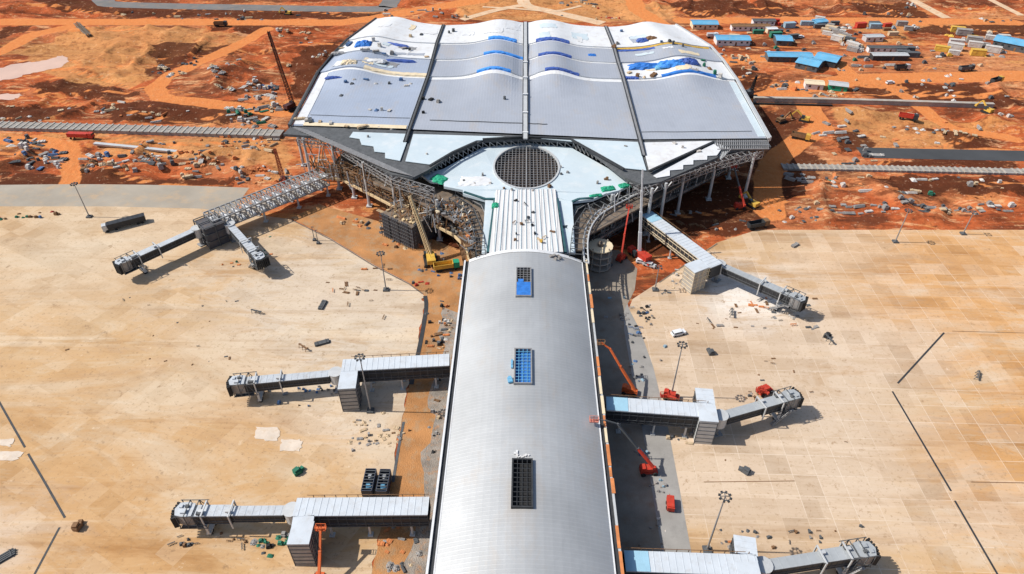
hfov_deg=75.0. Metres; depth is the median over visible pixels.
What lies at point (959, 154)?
access road
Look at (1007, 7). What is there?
pale road
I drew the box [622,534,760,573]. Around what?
link bridge
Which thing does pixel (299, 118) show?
plank stack
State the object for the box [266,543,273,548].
crate stack
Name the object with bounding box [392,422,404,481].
trench
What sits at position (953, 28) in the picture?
site cabin
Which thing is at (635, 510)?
pier road
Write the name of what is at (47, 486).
drain channel
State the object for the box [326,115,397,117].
rope
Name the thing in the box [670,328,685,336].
car
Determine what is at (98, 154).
crate stack
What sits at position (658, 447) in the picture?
pavement
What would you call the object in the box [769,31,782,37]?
site cabin
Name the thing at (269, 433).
ground sheet
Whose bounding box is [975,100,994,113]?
excavator
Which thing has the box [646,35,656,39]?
bundle
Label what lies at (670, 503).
generator
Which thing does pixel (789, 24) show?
site cabin
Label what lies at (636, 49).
tarpaulin
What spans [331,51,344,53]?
bundle
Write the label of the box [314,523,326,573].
boom lift
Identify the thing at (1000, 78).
truck
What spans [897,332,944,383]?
drain channel
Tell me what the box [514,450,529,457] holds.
offcut pile
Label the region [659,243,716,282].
apron kerb
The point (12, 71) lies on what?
puddle water
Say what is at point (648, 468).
boom lift
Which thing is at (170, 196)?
road
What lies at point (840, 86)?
shed
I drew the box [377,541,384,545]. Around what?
sheet stack
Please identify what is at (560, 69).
tarpaulin
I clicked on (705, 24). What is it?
shed
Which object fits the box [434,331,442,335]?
plank stack
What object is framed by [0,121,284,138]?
concrete channel
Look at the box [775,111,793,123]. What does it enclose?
excavator
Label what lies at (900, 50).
site cabin
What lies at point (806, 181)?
pipe bundle
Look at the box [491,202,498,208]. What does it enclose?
cloth
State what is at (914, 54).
site cabin
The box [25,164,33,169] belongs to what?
crate stack
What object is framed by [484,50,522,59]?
tarpaulin
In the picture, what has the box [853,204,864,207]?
pipe bundle
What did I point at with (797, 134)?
truck
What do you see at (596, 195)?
cloth
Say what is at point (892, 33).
site cabin
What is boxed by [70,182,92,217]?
light mast
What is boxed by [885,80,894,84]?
car
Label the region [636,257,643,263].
car
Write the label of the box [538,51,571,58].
tarpaulin
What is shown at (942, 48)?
site cabin
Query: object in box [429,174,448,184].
cloth
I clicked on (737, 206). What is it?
boom lift
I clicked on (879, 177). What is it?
steel beam stack
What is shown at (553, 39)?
tarpaulin
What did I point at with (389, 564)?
rubble heap
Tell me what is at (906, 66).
truck
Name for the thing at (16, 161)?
steel beam stack
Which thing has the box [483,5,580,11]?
pale road
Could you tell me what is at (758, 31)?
site cabin
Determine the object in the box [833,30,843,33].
site cabin
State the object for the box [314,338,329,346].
plank stack
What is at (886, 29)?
site cabin
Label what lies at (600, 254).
round stair tower
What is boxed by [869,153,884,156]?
steel beam stack
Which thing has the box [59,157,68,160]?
sheet stack
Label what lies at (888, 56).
shed
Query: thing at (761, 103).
retaining wall
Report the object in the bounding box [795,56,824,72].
shed
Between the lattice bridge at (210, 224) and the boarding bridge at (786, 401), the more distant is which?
the lattice bridge at (210, 224)
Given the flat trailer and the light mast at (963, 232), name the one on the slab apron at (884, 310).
the light mast at (963, 232)
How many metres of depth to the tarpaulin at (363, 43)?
327.06 m
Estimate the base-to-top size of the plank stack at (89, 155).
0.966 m
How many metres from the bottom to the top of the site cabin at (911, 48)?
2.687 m
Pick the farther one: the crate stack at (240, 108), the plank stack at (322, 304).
the crate stack at (240, 108)
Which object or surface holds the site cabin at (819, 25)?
on the ground
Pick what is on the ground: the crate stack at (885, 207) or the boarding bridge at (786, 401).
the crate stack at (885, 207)
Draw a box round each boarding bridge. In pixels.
[112,225,204,274]
[170,499,295,534]
[224,220,270,269]
[226,366,340,401]
[711,259,808,311]
[714,386,803,437]
[757,537,880,573]
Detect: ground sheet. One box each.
[0,438,14,446]
[0,451,23,460]
[254,427,279,440]
[280,439,302,451]
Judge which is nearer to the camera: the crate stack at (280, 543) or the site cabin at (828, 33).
the crate stack at (280, 543)
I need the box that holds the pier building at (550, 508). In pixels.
[426,249,623,573]
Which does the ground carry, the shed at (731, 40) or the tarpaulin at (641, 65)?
the shed at (731, 40)
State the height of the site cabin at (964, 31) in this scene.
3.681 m
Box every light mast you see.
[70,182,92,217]
[354,353,374,413]
[376,251,388,291]
[652,265,662,291]
[672,341,687,391]
[702,491,731,552]
[892,208,912,243]
[959,210,977,234]
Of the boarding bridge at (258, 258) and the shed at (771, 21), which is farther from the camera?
the shed at (771, 21)
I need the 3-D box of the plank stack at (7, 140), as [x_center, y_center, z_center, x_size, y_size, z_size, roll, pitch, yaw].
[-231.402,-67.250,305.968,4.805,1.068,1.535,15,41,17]
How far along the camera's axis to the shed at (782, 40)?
404.66 m
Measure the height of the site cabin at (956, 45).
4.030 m
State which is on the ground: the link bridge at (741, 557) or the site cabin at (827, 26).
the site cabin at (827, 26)
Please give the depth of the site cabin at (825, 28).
423.48 m
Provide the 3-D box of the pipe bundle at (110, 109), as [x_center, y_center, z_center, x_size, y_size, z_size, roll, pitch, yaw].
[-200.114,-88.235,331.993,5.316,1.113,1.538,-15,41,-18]
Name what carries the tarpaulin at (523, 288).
on the pier building at (550, 508)
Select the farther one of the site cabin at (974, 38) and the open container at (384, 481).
the site cabin at (974, 38)
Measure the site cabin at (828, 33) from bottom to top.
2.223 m
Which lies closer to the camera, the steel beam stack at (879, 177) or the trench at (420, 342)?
the trench at (420, 342)
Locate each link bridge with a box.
[287,494,430,565]
[338,351,449,411]
[605,388,718,444]
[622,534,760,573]
[642,209,721,293]
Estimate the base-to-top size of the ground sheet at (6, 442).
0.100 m
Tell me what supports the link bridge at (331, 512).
on the apron at (128, 443)
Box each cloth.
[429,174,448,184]
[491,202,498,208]
[589,193,602,197]
[600,185,615,191]
[618,183,630,188]
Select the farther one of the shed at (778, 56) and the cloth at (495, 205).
the shed at (778, 56)
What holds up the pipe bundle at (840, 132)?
on the ground
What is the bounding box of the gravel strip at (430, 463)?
[404,307,457,573]
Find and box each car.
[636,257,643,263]
[642,261,656,268]
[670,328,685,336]
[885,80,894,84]
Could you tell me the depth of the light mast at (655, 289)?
219.55 m
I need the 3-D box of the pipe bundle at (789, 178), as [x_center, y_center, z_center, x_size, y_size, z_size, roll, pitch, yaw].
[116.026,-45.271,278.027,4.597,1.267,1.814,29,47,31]
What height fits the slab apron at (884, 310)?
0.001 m
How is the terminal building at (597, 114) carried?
on the ground
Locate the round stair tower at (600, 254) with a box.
[587,238,612,272]
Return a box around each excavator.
[278,7,291,14]
[739,191,759,209]
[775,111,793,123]
[790,110,810,122]
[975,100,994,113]
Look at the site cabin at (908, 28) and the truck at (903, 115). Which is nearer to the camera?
the truck at (903, 115)
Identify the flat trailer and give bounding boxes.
[101,212,145,232]
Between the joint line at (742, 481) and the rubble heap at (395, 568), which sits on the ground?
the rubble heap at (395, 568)
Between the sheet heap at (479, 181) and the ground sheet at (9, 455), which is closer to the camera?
the ground sheet at (9, 455)
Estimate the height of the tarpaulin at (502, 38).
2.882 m
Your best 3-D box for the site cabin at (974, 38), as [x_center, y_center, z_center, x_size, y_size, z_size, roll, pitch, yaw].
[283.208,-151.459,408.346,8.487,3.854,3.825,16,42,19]
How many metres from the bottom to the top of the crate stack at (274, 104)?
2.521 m
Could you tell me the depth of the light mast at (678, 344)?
174.53 m
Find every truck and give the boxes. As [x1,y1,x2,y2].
[66,131,94,139]
[213,20,227,26]
[433,259,459,272]
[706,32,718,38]
[747,218,769,230]
[791,131,811,141]
[894,63,910,70]
[898,112,918,121]
[958,64,974,71]
[990,75,1004,82]
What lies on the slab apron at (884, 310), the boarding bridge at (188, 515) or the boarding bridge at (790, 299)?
the boarding bridge at (790, 299)
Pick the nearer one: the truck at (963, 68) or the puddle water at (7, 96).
the puddle water at (7, 96)
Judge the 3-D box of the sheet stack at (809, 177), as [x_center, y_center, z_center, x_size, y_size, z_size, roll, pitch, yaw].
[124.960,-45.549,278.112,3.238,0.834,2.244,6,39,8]
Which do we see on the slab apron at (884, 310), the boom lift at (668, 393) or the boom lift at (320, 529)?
the boom lift at (668, 393)
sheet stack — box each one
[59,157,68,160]
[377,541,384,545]
[807,175,815,179]
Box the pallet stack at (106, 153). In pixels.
[103,151,110,156]
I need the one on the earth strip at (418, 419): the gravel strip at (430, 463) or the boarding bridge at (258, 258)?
the gravel strip at (430, 463)
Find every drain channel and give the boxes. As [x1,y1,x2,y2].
[0,402,25,446]
[27,453,65,517]
[34,527,60,573]
[892,391,951,490]
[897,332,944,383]
[954,501,997,573]
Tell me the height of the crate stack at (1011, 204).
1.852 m
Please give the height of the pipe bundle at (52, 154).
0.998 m
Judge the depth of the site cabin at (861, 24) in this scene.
429.99 m
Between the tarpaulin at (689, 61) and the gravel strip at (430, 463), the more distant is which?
the tarpaulin at (689, 61)
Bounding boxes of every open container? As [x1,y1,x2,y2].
[361,468,377,496]
[376,469,391,496]
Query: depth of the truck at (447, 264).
229.26 m
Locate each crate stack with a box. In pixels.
[18,143,24,148]
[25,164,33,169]
[71,519,83,531]
[95,152,104,157]
[107,160,116,165]
[157,162,163,169]
[237,105,244,111]
[237,116,245,121]
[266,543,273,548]
[271,101,278,107]
[277,540,284,545]
[280,531,288,537]
[292,465,304,476]
[706,348,714,355]
[738,466,750,475]
[861,152,868,156]
[881,204,889,209]
[967,181,973,186]
[1007,202,1015,207]
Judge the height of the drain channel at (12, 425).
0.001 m
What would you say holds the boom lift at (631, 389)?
on the pier road at (635, 510)
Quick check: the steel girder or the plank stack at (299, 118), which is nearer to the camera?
the plank stack at (299, 118)
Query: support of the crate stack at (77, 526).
on the apron at (128, 443)
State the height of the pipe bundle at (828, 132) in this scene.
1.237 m
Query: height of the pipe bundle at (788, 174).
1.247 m
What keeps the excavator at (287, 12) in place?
on the ground
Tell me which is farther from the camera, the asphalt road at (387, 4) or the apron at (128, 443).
the asphalt road at (387, 4)
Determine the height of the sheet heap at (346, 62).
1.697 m
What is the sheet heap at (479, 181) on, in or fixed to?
on the terminal building at (597, 114)
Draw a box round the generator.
[666,494,674,511]
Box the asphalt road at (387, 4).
[92,0,399,11]
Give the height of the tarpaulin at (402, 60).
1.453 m
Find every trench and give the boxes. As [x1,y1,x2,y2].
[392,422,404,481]
[409,296,427,383]
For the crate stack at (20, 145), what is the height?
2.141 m
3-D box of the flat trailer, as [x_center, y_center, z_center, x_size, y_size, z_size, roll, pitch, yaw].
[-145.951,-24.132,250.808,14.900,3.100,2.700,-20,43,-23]
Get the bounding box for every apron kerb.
[292,220,422,293]
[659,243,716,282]
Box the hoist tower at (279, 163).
[273,148,288,184]
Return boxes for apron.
[0,206,423,573]
[629,230,1023,573]
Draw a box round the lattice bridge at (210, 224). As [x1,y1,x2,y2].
[193,168,330,249]
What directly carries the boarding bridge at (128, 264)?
on the apron at (128, 443)
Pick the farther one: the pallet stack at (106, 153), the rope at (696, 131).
the pallet stack at (106, 153)
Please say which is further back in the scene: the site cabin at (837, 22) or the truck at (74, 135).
the site cabin at (837, 22)
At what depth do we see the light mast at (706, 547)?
142.06 m
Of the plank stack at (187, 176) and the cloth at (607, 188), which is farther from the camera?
the plank stack at (187, 176)
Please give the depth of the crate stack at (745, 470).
165.20 m
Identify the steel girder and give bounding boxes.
[73,22,91,36]
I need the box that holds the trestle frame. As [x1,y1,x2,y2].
[823,333,833,343]
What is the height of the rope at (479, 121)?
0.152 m
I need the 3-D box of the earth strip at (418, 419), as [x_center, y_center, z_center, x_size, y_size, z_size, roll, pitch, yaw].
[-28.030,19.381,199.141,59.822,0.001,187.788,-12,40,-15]
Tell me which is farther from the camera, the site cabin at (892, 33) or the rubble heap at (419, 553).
the site cabin at (892, 33)
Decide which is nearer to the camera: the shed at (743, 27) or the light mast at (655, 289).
the light mast at (655, 289)
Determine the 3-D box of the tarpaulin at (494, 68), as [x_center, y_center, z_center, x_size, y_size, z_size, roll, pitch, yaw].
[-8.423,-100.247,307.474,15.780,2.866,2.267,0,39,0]
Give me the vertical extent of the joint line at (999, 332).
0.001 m
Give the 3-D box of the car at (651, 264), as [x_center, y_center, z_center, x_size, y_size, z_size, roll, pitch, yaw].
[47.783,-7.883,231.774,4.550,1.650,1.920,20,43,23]
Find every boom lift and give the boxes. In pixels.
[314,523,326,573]
[589,416,657,476]
[597,339,637,396]
[615,204,632,262]
[660,388,679,400]
[730,165,745,210]
[755,384,772,397]
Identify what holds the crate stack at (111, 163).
on the ground
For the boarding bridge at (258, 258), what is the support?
on the apron at (128, 443)
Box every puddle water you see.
[0,56,68,80]
[0,93,22,99]
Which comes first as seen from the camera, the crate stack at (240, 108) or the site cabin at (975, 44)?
the crate stack at (240, 108)
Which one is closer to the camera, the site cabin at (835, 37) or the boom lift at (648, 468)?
the boom lift at (648, 468)
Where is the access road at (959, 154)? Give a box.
[856,147,1023,160]
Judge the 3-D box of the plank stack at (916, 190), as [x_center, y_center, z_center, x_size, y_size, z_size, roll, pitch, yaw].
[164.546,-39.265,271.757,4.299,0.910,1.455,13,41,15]
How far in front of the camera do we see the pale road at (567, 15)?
453.43 m
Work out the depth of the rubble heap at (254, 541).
150.98 m
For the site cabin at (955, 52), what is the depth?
391.89 m
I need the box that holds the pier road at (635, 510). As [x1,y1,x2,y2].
[588,250,661,555]
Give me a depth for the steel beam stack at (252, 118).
325.20 m
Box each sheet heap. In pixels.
[340,59,357,64]
[367,58,386,62]
[457,176,490,186]
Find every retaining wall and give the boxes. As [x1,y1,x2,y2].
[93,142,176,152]
[752,102,832,105]
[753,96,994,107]
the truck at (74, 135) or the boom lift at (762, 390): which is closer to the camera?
the boom lift at (762, 390)
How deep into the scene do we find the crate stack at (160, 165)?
282.89 m
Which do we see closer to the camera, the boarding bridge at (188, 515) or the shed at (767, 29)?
the boarding bridge at (188, 515)
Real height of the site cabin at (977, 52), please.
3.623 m
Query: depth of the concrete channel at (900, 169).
284.24 m
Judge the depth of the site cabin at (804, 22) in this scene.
434.47 m
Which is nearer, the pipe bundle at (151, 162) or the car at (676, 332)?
the car at (676, 332)
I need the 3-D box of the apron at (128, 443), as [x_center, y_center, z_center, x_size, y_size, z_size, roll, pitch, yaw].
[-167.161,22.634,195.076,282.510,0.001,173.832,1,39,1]
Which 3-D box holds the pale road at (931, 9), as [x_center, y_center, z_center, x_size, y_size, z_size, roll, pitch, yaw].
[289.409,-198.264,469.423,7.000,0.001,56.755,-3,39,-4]
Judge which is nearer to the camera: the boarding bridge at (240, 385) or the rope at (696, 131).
the boarding bridge at (240, 385)
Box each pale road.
[459,4,526,20]
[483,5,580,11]
[517,0,605,24]
[909,0,950,17]
[989,0,1023,14]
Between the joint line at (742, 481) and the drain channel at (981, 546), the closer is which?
the drain channel at (981, 546)
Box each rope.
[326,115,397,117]
[440,120,515,122]
[647,131,741,131]
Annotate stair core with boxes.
[379,201,435,249]
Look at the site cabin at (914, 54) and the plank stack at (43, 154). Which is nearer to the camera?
the plank stack at (43, 154)
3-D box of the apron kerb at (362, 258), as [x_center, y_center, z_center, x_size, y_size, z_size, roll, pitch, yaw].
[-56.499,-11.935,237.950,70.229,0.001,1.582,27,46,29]
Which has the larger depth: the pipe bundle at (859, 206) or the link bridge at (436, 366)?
the pipe bundle at (859, 206)
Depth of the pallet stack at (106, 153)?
294.88 m
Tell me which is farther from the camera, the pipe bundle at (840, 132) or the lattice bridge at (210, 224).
the pipe bundle at (840, 132)
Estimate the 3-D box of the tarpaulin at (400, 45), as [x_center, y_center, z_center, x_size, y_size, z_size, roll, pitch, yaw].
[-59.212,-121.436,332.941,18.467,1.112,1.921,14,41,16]
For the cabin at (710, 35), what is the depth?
414.62 m
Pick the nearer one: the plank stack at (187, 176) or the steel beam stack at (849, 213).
the steel beam stack at (849, 213)
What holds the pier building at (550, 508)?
on the ground
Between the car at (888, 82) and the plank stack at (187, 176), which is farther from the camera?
the car at (888, 82)
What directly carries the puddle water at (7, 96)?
on the ground
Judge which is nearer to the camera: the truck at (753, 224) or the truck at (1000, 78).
the truck at (753, 224)
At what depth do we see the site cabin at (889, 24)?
432.16 m
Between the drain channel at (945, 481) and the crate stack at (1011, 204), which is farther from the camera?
the crate stack at (1011, 204)
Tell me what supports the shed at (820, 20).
on the ground
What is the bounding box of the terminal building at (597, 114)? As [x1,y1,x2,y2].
[283,17,771,265]
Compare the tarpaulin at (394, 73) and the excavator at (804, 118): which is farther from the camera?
the excavator at (804, 118)
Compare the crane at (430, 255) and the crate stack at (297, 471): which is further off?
the crane at (430, 255)
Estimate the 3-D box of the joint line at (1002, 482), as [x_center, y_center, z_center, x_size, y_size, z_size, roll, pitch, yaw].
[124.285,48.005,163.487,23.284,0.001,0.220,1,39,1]
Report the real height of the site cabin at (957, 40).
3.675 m
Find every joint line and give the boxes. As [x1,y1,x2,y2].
[710,481,775,481]
[961,331,1017,332]
[981,482,1023,482]
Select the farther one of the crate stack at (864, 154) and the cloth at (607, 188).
the crate stack at (864, 154)
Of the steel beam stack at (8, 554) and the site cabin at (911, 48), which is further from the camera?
the site cabin at (911, 48)
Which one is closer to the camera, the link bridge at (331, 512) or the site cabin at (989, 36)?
the link bridge at (331, 512)
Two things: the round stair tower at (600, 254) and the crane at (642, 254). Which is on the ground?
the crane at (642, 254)
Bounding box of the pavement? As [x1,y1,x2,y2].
[624,304,690,552]
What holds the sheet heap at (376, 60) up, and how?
on the terminal building at (597, 114)
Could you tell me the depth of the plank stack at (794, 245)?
241.14 m
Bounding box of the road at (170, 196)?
[0,184,248,211]
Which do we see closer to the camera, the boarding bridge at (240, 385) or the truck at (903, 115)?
the boarding bridge at (240, 385)
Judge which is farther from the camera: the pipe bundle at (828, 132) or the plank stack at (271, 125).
the plank stack at (271, 125)
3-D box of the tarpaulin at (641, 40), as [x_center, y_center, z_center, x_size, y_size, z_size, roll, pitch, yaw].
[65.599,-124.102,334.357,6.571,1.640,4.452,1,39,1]
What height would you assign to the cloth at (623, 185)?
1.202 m
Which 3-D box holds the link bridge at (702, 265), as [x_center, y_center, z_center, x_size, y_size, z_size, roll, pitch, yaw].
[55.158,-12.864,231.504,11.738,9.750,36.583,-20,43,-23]
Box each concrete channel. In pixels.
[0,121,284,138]
[780,163,1023,174]
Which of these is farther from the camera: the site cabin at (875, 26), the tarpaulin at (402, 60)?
the site cabin at (875, 26)
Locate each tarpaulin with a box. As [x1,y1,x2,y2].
[324,76,341,78]
[354,40,371,46]
[363,65,426,76]
[385,59,417,62]
[388,42,409,47]
[477,66,510,72]
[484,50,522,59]
[488,35,516,42]
[516,279,530,294]
[536,37,568,43]
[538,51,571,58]
[545,67,578,75]
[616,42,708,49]
[617,47,654,51]
[625,76,638,79]
[627,62,656,69]
[636,38,648,42]
[654,65,664,69]
[657,59,684,67]
[661,69,715,77]
[678,57,698,64]
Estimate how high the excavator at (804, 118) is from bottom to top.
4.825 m
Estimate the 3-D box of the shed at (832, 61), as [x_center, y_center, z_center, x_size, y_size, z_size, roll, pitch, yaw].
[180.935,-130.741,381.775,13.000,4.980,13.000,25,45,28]
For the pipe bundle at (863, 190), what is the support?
on the ground
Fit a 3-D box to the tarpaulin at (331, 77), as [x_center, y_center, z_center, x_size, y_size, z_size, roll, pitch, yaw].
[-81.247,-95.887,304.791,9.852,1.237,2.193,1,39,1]
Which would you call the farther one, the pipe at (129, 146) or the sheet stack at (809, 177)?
the pipe at (129, 146)
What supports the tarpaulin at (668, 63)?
on the terminal building at (597, 114)
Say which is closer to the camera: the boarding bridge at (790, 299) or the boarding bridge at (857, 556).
the boarding bridge at (857, 556)
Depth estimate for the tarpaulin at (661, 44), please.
329.62 m
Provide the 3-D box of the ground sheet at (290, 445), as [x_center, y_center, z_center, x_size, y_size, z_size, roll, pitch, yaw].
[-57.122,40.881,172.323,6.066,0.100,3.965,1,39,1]
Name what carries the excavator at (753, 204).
on the ground
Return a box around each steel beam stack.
[0,548,16,562]
[9,159,20,163]
[246,116,257,120]
[264,93,276,96]
[842,211,855,214]
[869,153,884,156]
[874,176,885,178]
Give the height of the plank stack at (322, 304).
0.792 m
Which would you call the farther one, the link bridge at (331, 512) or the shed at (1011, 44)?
the shed at (1011, 44)
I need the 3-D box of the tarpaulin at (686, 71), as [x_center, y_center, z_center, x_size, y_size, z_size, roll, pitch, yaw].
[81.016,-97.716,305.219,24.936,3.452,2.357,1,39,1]
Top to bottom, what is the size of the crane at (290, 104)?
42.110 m
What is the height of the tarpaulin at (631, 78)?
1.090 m
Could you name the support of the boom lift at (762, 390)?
on the slab apron at (884, 310)
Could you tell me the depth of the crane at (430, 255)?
230.28 m
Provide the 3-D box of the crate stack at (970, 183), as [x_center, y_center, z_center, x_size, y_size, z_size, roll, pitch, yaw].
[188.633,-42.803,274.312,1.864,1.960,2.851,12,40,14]
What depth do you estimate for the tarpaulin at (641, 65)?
312.97 m
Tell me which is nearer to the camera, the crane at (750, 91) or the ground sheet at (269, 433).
the ground sheet at (269, 433)
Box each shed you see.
[690,20,718,29]
[713,35,751,45]
[730,23,770,30]
[751,18,776,25]
[765,27,777,33]
[765,51,813,61]
[773,35,792,45]
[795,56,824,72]
[803,79,824,89]
[811,18,828,23]
[814,51,842,67]
[828,80,848,91]
[862,34,884,41]
[865,45,907,52]
[869,52,909,60]
[992,34,1023,52]
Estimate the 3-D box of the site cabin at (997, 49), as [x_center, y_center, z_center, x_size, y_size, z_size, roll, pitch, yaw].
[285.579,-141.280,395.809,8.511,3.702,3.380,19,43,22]
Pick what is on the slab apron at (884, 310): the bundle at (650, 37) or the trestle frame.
the trestle frame
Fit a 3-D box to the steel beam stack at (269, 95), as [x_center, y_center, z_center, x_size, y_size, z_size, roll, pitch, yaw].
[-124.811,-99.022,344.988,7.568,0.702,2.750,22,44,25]
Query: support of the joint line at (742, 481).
on the slab apron at (884, 310)
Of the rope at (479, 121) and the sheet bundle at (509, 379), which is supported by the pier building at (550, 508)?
the sheet bundle at (509, 379)
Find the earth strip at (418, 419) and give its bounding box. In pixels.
[291,205,467,573]
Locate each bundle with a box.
[47,153,58,156]
[104,108,115,111]
[141,160,155,164]
[257,104,269,108]
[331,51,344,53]
[507,376,512,382]
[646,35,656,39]
[783,172,793,176]
[784,175,795,181]
[801,180,813,182]
[822,130,833,133]
[834,130,846,133]
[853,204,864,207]
[858,189,871,191]
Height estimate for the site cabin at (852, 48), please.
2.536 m
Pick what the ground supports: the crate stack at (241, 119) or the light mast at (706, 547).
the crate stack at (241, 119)
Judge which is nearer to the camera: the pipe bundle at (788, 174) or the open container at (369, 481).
the open container at (369, 481)
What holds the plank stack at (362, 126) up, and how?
on the terminal building at (597, 114)
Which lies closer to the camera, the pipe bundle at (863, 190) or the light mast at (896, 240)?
the light mast at (896, 240)
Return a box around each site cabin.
[752,29,764,33]
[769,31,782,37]
[783,21,795,28]
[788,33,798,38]
[800,20,811,25]
[813,23,823,28]
[820,27,830,31]
[822,30,832,35]
[825,24,837,27]
[830,20,839,24]
[830,34,843,41]
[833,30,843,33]
[844,36,856,40]
[846,45,858,52]
[848,41,860,46]
[854,21,866,27]
[868,23,882,28]
[882,27,890,30]
[883,22,892,26]
[887,31,898,35]
[896,20,907,25]
[896,49,909,51]
[903,25,913,30]
[906,51,920,57]
[907,46,915,50]
[934,44,950,52]
[947,41,964,51]
[948,49,960,55]
[949,38,965,42]
[950,25,965,31]
[956,27,973,35]
[966,35,983,42]
[967,40,983,47]
[969,48,987,56]
[985,34,995,39]
[985,44,1002,53]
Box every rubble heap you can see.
[250,538,257,545]
[386,561,393,568]
[392,564,399,571]
[416,550,422,556]
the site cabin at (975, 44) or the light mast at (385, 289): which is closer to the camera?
the light mast at (385, 289)
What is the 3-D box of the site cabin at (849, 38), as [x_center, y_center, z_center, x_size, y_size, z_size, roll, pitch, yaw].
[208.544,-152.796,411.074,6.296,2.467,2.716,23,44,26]
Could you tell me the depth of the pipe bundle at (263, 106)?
334.35 m
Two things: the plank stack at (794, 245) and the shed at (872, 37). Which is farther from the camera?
the shed at (872, 37)
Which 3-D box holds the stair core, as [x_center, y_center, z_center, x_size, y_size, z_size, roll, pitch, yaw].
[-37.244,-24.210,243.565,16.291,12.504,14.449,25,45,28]
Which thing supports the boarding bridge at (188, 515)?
on the apron at (128, 443)
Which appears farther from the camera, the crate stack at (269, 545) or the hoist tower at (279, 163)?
the hoist tower at (279, 163)
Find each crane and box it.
[267,31,296,112]
[408,195,437,267]
[627,169,653,265]
[745,75,757,97]
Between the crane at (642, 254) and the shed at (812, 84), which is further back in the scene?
the shed at (812, 84)
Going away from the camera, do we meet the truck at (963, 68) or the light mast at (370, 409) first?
the light mast at (370, 409)
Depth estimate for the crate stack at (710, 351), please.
197.70 m
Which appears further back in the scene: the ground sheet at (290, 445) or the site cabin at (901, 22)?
the site cabin at (901, 22)
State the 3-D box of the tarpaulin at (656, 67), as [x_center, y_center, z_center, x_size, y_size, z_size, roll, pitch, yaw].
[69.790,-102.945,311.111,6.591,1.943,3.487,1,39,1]
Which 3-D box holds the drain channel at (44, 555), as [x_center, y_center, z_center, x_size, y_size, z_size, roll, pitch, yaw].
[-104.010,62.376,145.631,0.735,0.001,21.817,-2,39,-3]
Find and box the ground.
[0,0,1023,568]
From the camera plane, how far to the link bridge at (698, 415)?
170.85 m
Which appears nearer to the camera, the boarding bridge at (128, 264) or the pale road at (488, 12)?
the boarding bridge at (128, 264)
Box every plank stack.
[3,138,12,142]
[38,151,49,156]
[85,153,94,157]
[182,174,193,178]
[267,123,277,128]
[294,116,304,119]
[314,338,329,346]
[318,300,326,309]
[357,124,367,128]
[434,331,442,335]
[791,242,798,247]
[910,188,921,192]
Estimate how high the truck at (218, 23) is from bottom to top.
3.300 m
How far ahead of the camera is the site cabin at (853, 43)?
400.62 m

